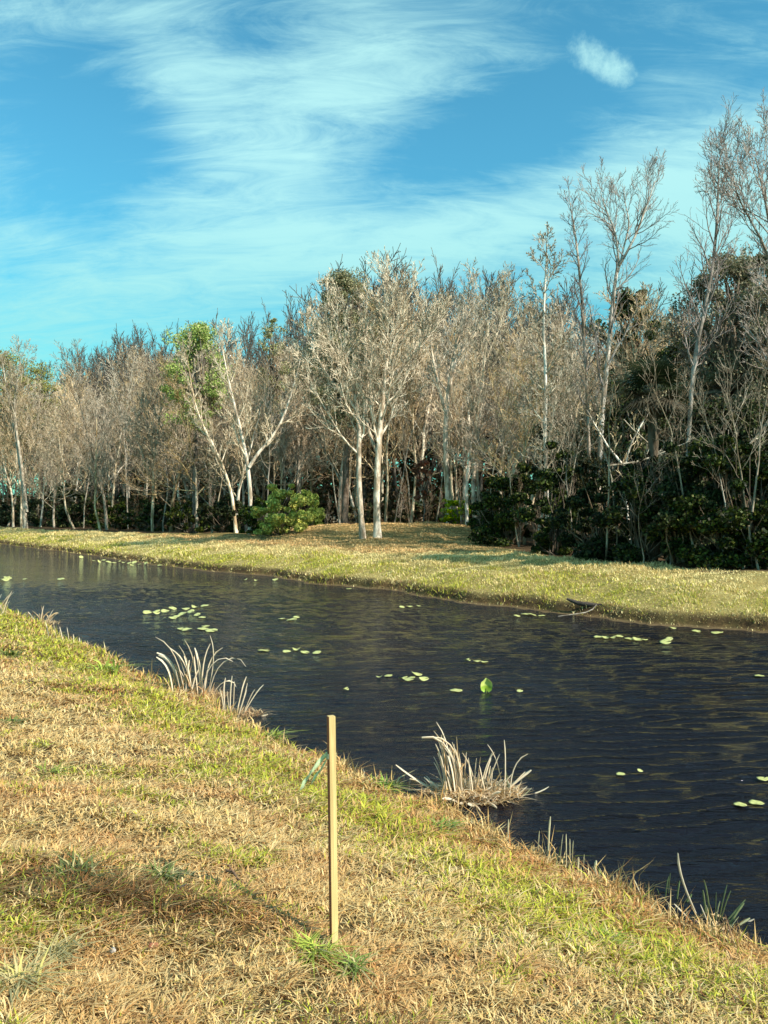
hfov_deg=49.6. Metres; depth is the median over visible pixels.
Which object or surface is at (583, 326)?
bare tree
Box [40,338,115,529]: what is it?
bare tree
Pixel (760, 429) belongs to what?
slim tree
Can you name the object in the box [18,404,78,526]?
bare tree
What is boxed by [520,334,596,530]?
bare tree
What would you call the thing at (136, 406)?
bare tree
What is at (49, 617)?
reed clump
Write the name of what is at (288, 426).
bare tree
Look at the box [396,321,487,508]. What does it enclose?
bare tree
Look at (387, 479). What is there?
bare tree
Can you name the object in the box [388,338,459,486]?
bare tree
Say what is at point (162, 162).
sky
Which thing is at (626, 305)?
pine tree
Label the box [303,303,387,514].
bare tree
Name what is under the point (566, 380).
bare tree
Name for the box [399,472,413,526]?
bare sapling
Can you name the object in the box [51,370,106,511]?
bare tree
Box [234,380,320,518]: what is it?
bare tree
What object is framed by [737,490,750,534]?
bare sapling
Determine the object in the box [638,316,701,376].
bare tree
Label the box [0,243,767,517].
background wood
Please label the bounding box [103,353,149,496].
bare tree
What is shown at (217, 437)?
bare tree
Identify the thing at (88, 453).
bare tree
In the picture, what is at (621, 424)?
slim tree
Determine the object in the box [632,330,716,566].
slim tree
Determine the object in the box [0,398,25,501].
bare tree
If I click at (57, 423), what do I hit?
bare tree
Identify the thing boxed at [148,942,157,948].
dead leaf
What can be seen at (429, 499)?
bare sapling
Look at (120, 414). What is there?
bare tree
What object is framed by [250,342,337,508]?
bare tree
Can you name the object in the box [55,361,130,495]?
bare tree
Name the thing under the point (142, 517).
shrub
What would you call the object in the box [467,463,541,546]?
shrub
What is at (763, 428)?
dead branch
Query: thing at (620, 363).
bare tree
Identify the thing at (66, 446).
bare tree
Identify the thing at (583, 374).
bare tree
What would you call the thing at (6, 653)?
weed tuft
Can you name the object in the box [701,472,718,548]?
bare sapling
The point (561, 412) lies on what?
slim tree
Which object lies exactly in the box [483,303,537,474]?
bare tree
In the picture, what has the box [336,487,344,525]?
bare sapling
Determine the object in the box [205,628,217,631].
lily pad
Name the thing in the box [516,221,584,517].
bare tree
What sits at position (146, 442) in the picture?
bare tree
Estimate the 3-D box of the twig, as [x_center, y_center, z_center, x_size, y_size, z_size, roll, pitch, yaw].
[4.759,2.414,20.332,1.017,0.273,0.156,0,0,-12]
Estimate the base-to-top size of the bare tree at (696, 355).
17.870 m
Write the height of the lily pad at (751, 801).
0.012 m
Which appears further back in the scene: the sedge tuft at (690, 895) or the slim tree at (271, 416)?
the slim tree at (271, 416)
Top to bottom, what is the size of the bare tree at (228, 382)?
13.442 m
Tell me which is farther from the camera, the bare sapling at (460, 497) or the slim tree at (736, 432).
the bare sapling at (460, 497)
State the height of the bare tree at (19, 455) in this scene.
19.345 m
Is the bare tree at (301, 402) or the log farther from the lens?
the bare tree at (301, 402)
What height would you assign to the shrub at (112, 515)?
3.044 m
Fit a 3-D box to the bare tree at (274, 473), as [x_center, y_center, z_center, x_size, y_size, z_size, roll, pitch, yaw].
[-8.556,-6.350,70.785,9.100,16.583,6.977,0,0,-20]
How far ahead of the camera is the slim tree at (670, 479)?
25.29 m
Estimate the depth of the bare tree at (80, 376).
93.01 m
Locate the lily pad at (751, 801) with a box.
[748,799,764,804]
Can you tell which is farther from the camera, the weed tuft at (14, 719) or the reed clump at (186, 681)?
the reed clump at (186, 681)
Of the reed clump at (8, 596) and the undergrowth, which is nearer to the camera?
the reed clump at (8, 596)
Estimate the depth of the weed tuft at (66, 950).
3.17 m
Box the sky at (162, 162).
[0,0,767,494]
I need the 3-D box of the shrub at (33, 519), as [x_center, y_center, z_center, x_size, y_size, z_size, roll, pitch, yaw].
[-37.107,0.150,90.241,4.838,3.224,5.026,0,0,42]
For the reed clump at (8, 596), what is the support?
on the ground at (666, 616)
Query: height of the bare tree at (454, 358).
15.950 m
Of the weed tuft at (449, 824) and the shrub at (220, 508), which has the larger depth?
the shrub at (220, 508)
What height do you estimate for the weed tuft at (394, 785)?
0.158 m
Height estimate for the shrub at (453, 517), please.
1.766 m
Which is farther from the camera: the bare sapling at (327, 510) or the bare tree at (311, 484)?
the bare tree at (311, 484)
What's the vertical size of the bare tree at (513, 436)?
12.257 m
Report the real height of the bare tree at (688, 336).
12.643 m
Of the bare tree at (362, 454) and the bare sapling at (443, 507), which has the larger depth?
the bare tree at (362, 454)
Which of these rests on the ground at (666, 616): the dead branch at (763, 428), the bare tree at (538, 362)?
the bare tree at (538, 362)
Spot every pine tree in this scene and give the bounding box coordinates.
[581,286,660,436]
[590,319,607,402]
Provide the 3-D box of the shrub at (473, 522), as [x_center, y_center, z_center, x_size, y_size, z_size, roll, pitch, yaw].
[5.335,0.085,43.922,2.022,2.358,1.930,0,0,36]
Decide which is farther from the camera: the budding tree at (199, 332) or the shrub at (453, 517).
the budding tree at (199, 332)
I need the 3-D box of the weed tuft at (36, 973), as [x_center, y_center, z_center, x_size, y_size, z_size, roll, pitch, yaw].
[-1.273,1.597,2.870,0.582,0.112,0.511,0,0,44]
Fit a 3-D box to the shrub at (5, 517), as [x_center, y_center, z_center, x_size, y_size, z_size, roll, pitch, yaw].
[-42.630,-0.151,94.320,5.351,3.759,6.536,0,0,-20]
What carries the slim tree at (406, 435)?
on the ground at (666, 616)
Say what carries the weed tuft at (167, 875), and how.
on the ground at (666, 616)
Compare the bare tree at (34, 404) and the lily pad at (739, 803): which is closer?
the lily pad at (739, 803)
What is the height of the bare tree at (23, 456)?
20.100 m
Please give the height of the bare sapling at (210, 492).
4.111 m
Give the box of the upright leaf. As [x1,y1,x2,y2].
[481,678,491,692]
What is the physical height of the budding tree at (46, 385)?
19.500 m
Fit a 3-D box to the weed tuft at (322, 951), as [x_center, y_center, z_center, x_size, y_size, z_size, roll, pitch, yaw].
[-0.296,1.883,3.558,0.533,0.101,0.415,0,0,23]
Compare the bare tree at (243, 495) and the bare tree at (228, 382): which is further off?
the bare tree at (243, 495)
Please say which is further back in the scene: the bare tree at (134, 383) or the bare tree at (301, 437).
the bare tree at (134, 383)
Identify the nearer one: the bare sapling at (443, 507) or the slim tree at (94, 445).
the bare sapling at (443, 507)
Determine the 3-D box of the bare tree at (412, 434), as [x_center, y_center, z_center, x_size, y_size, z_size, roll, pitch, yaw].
[2.805,-7.174,56.433,7.237,16.628,4.936,0,0,25]
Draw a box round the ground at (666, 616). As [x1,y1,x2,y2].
[0,522,767,1023]
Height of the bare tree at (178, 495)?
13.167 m
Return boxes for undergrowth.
[0,399,761,543]
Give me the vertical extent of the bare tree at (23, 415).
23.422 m
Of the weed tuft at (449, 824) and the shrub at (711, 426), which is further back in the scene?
the shrub at (711, 426)
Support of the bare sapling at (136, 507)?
on the ground at (666, 616)
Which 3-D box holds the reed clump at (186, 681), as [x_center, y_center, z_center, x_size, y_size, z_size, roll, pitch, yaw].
[-2.826,2.204,11.679,1.316,0.927,1.408,0,0,-42]
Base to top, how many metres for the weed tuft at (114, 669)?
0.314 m
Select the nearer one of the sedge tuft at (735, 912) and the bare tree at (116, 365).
the sedge tuft at (735, 912)
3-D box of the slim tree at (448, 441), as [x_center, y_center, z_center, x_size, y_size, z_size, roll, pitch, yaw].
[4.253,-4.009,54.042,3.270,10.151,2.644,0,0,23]
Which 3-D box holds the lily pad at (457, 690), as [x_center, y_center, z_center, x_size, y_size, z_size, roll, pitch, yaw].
[1.043,2.576,12.031,0.188,0.011,0.161,1,2,17]
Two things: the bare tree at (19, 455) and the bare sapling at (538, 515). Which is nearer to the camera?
the bare sapling at (538, 515)
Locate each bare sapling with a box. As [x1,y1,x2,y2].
[132,489,141,529]
[207,481,217,529]
[324,491,332,528]
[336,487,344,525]
[393,469,407,520]
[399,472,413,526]
[425,474,435,524]
[436,485,446,520]
[454,467,470,525]
[470,466,486,525]
[509,467,529,546]
[528,487,543,545]
[566,473,587,532]
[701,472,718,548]
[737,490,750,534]
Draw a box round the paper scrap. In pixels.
[109,947,115,952]
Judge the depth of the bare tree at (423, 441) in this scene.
64.99 m
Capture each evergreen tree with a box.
[528,413,590,496]
[582,379,672,514]
[667,395,766,503]
[723,398,767,503]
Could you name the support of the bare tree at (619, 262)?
on the ground at (666, 616)
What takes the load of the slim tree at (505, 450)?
on the ground at (666, 616)
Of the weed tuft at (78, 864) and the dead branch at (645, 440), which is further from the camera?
the dead branch at (645, 440)
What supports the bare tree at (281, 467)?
on the ground at (666, 616)
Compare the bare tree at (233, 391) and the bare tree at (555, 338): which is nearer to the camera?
the bare tree at (555, 338)
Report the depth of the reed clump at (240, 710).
10.63 m
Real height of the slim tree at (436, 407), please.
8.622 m
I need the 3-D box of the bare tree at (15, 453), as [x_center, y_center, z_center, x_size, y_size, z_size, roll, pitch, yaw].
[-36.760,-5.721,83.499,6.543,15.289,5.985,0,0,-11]
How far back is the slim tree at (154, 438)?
66.95 m
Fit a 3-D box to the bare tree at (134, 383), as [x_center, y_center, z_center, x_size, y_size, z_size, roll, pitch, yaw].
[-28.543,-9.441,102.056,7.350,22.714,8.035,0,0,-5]
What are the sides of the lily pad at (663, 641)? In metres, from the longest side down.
0.227 x 0.194 x 0.016 m
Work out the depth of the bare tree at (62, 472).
75.61 m
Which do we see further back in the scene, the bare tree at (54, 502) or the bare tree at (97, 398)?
the bare tree at (97, 398)
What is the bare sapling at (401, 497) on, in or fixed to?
on the ground at (666, 616)
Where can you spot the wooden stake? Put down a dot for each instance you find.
(332, 825)
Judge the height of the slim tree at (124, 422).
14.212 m
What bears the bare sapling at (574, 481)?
on the ground at (666, 616)
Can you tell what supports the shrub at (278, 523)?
on the ground at (666, 616)
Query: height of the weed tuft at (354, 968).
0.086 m
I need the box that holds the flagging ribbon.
[299,752,328,790]
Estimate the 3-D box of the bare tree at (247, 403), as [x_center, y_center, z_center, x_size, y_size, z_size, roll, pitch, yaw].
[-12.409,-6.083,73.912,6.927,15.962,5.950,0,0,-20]
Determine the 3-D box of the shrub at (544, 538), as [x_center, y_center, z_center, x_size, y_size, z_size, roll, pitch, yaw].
[6.163,-0.453,31.020,2.664,4.392,2.539,0,0,0]
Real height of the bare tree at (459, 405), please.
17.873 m
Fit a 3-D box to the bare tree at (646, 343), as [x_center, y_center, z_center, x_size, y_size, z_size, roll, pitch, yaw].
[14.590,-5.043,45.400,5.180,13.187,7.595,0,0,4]
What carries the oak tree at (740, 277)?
on the ground at (666, 616)
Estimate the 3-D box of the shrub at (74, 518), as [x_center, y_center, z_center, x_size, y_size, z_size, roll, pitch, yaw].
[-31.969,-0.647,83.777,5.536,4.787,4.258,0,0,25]
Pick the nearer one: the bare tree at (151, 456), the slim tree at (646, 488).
the slim tree at (646, 488)
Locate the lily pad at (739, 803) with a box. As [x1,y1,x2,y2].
[733,802,746,805]
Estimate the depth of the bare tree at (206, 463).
63.54 m
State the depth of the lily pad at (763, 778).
8.04 m
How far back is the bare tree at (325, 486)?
86.29 m
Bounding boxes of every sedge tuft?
[645,873,691,901]
[674,853,753,929]
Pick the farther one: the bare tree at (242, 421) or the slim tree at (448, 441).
the bare tree at (242, 421)
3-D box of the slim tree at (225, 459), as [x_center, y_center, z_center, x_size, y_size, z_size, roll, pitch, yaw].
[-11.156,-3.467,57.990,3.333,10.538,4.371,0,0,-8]
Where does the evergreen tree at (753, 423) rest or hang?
on the ground at (666, 616)
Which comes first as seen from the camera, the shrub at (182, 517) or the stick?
the stick
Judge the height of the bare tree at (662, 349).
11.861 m
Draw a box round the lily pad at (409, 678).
[404,676,414,680]
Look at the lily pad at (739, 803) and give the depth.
7.33 m
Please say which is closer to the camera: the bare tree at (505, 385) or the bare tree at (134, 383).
the bare tree at (505, 385)
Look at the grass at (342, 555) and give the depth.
31.27 m
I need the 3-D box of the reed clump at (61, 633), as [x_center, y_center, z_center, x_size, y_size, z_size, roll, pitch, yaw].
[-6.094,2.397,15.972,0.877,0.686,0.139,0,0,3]
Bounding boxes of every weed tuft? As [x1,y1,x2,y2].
[0,648,35,659]
[0,714,30,725]
[0,935,101,1009]
[9,915,138,979]
[30,760,94,778]
[32,845,122,884]
[78,654,148,674]
[125,853,193,887]
[253,725,303,743]
[272,922,363,980]
[321,937,391,990]
[362,771,415,795]
[415,813,476,833]
[562,919,652,952]
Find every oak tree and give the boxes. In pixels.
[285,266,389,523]
[632,343,711,444]
[646,244,767,507]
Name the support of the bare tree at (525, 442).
on the ground at (666, 616)
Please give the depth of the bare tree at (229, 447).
81.34 m
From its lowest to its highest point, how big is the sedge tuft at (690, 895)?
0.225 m
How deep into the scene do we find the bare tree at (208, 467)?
95.92 m
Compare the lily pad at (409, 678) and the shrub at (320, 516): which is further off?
the shrub at (320, 516)
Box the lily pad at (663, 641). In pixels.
[659,639,670,643]
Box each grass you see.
[0,520,767,630]
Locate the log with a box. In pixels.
[567,598,602,606]
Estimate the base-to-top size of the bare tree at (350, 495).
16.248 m
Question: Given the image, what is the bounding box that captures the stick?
[222,863,252,890]
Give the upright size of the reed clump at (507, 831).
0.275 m
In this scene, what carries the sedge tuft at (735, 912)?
on the ground at (666, 616)
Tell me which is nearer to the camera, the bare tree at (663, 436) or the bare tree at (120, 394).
the bare tree at (663, 436)
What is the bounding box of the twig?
[558,604,596,616]
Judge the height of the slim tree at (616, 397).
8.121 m
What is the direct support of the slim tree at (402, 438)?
on the ground at (666, 616)
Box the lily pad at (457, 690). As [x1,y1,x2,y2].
[450,688,462,691]
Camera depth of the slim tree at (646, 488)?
25.05 m
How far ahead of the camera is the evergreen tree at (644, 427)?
36.32 m
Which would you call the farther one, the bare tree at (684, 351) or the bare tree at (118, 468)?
the bare tree at (118, 468)
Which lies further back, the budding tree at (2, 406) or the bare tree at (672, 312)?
the budding tree at (2, 406)
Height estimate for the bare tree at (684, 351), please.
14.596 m
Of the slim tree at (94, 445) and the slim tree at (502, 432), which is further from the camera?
the slim tree at (94, 445)
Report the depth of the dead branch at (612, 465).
29.44 m
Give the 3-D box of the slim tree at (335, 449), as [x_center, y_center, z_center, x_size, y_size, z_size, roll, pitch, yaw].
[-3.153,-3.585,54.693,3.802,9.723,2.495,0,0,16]
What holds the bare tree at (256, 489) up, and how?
on the ground at (666, 616)
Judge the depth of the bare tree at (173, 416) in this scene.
83.31 m
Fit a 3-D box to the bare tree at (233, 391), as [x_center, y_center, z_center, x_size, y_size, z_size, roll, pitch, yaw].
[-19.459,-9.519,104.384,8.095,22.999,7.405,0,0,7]
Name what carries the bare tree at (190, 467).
on the ground at (666, 616)
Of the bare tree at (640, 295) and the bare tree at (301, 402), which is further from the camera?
the bare tree at (301, 402)
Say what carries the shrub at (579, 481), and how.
on the ground at (666, 616)
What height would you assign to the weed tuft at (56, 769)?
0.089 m
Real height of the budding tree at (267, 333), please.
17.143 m
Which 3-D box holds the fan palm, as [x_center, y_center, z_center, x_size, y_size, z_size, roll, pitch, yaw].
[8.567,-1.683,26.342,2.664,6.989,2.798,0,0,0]
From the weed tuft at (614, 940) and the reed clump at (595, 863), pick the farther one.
the reed clump at (595, 863)
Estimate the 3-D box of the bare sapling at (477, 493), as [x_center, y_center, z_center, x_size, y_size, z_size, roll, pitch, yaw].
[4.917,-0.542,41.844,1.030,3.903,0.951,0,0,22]
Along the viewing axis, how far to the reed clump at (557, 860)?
6.05 m
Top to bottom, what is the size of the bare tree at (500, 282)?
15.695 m
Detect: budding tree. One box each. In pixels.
[0,346,53,524]
[8,362,70,521]
[157,320,234,532]
[257,318,290,513]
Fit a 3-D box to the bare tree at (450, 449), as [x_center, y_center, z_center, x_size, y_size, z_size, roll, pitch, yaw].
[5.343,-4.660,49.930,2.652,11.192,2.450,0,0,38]
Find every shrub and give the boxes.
[0,494,30,525]
[14,499,59,526]
[44,483,92,527]
[84,501,134,529]
[123,499,175,530]
[164,500,212,532]
[196,493,245,532]
[237,497,279,534]
[250,483,316,536]
[287,489,325,526]
[348,503,381,523]
[371,506,435,522]
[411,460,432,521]
[439,499,471,524]
[466,492,502,529]
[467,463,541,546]
[513,440,584,555]
[541,466,633,560]
[548,454,616,542]
[599,448,678,564]
[637,441,725,563]
[659,423,748,546]
[668,433,767,567]
[698,442,767,568]
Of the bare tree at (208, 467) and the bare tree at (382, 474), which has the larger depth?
the bare tree at (208, 467)
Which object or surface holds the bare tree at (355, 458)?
on the ground at (666, 616)
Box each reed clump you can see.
[0,591,13,614]
[28,606,65,625]
[46,620,87,642]
[124,636,245,699]
[219,677,275,718]
[396,722,547,809]
[471,818,518,845]
[538,816,596,868]
[549,854,610,882]
[594,866,640,893]
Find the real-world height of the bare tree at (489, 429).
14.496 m
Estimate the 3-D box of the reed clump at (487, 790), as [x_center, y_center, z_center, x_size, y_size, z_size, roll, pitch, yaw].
[0.815,2.312,7.553,1.420,0.725,0.881,0,0,0]
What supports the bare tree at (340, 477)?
on the ground at (666, 616)
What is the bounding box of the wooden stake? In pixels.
[327,715,337,946]
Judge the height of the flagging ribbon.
0.198 m
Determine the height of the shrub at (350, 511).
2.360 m
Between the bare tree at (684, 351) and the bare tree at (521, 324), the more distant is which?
the bare tree at (521, 324)
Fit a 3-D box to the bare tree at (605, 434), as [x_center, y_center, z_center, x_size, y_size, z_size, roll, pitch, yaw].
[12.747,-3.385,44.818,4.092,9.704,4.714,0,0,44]
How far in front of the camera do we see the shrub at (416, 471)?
52.99 m
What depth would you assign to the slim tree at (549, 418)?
32.55 m
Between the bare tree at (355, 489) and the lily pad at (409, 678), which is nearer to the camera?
the lily pad at (409, 678)
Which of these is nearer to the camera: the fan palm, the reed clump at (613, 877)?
the reed clump at (613, 877)
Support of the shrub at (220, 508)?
on the ground at (666, 616)
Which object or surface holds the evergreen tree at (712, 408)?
on the ground at (666, 616)
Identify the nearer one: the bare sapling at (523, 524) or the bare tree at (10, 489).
the bare sapling at (523, 524)
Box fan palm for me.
[610,350,695,562]
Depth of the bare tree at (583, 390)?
38.14 m
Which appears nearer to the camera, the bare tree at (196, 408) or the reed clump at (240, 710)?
the reed clump at (240, 710)
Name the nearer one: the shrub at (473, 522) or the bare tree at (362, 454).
the shrub at (473, 522)
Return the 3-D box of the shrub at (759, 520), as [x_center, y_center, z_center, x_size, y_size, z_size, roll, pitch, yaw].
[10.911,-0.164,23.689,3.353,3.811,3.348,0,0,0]
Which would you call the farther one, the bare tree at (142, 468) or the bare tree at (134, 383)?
the bare tree at (134, 383)
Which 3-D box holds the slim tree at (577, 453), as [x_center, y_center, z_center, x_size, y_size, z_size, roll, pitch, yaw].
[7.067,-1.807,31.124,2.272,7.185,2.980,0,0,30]
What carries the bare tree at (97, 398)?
on the ground at (666, 616)
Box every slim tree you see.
[57,382,128,527]
[103,372,146,528]
[124,382,188,531]
[203,392,245,532]
[247,364,293,514]
[312,392,360,523]
[386,377,428,522]
[388,378,429,522]
[421,389,480,523]
[422,383,475,521]
[466,381,536,513]
[478,390,533,546]
[516,351,584,517]
[546,364,603,548]
[546,370,612,544]
[574,311,642,560]
[574,398,648,561]
[620,443,669,563]
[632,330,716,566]
[653,432,688,564]
[672,369,748,566]
[703,335,767,569]
[714,315,767,568]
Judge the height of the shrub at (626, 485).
3.763 m
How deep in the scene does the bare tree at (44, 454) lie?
101.69 m
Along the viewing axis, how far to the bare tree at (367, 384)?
41.23 m
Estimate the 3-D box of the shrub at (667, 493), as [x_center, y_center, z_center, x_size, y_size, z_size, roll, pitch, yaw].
[9.209,-0.231,25.383,2.671,3.774,3.177,0,0,0]
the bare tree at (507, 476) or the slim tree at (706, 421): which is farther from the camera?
the bare tree at (507, 476)
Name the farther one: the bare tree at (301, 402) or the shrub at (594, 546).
the bare tree at (301, 402)
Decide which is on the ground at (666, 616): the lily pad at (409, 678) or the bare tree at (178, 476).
the bare tree at (178, 476)
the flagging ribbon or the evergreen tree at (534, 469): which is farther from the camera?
the evergreen tree at (534, 469)
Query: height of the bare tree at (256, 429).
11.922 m
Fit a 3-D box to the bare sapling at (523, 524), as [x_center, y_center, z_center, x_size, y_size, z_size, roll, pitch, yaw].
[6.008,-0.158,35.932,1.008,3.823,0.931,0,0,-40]
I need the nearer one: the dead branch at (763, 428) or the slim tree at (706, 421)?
the slim tree at (706, 421)
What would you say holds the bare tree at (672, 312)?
on the ground at (666, 616)
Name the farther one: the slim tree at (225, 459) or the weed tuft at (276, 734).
the slim tree at (225, 459)
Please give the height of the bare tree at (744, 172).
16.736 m
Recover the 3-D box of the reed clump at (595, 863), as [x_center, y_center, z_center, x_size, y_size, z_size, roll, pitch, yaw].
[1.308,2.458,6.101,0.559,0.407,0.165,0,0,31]
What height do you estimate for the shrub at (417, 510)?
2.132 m
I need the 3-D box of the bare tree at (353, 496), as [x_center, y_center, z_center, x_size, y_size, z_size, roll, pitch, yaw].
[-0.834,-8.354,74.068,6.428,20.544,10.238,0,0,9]
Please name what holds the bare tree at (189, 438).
on the ground at (666, 616)
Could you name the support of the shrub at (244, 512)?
on the ground at (666, 616)
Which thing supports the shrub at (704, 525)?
on the ground at (666, 616)
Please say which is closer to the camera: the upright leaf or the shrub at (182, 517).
the upright leaf
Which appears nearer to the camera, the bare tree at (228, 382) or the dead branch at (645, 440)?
the dead branch at (645, 440)
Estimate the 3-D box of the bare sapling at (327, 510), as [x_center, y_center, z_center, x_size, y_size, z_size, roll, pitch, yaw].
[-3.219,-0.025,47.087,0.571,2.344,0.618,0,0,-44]
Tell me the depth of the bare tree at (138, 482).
114.76 m
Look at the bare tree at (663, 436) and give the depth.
41.14 m
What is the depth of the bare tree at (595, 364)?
39.55 m
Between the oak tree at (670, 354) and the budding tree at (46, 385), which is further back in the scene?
the budding tree at (46, 385)
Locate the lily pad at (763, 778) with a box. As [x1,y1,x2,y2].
[756,776,767,780]
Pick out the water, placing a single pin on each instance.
(586, 716)
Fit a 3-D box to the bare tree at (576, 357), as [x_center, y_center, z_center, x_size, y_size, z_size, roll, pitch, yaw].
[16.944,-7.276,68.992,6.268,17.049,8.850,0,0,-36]
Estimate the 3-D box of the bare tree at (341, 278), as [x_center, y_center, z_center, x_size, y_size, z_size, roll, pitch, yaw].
[-3.218,-7.945,57.889,7.289,18.440,7.042,0,0,0]
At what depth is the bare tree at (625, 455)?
30.92 m
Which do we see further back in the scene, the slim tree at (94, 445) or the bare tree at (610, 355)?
the slim tree at (94, 445)
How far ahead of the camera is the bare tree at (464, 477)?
60.61 m
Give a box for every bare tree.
[0,335,37,527]
[0,376,66,499]
[0,378,49,527]
[0,389,51,525]
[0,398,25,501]
[0,403,40,526]
[1,370,77,515]
[15,404,90,527]
[16,399,94,527]
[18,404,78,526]
[21,365,60,487]
[25,391,79,495]
[26,382,91,499]
[27,395,64,493]
[34,386,97,485]
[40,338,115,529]
[41,364,94,501]
[41,379,113,515]
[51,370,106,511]
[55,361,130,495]
[57,384,85,489]
[67,389,120,530]
[71,388,137,506]
[92,344,152,524]
[93,343,153,497]
[99,350,163,494]
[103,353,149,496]
[109,377,177,497]
[114,353,216,523]
[116,350,179,494]
[118,346,196,530]
[118,381,190,502]
[121,341,168,475]
[123,350,176,495]
[124,363,252,531]
[129,400,204,524]
[132,356,240,532]
[143,346,199,490]
[164,362,226,496]
[171,367,244,495]
[175,331,237,532]
[175,365,250,505]
[177,372,295,531]
[183,370,238,490]
[199,371,289,531]
[202,388,258,494]
[203,336,263,495]
[204,317,318,529]
[204,360,257,489]
[214,342,250,495]
[215,351,279,488]
[231,349,322,514]
[232,337,338,491]
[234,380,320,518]
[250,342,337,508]
[254,380,319,511]
[269,342,327,492]
[275,335,340,492]
[277,310,340,525]
[282,245,453,538]
[291,322,371,500]
[298,301,388,523]
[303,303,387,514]
[306,315,370,523]
[312,316,412,488]
[318,311,412,486]
[324,298,411,501]
[326,278,427,522]
[349,293,399,519]
[369,281,476,522]
[380,299,484,521]
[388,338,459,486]
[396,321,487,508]
[412,268,507,523]
[425,316,497,508]
[425,327,497,472]
[426,257,526,500]
[428,296,505,517]
[445,340,496,523]
[456,328,582,510]
[464,333,557,508]
[470,328,608,544]
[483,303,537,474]
[484,317,553,492]
[491,281,549,503]
[508,335,605,459]
[512,284,611,524]
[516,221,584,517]
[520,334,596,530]
[520,350,575,464]
[520,350,625,487]
[520,353,620,538]
[537,332,610,444]
[538,332,619,451]
[542,307,612,459]
[557,176,608,538]
[571,314,671,464]
[572,282,682,468]
[574,146,677,527]
[578,382,651,491]
[578,391,666,539]
[584,318,646,458]
[606,295,686,448]
[623,307,763,506]
[636,329,719,442]
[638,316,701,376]
[647,362,713,442]
[648,307,696,411]
[662,230,767,417]
[666,92,752,455]
[694,87,767,369]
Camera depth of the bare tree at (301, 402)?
74.46 m
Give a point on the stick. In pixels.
(231, 871)
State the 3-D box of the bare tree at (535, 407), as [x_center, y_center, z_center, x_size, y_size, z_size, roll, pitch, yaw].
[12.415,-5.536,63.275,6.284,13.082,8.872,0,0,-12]
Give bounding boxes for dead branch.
[607,436,693,466]
[623,419,685,468]
[750,411,767,442]
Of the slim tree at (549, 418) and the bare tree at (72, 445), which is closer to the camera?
the slim tree at (549, 418)
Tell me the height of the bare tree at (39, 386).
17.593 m
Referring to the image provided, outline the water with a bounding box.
[0,544,767,950]
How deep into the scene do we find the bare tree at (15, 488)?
92.90 m

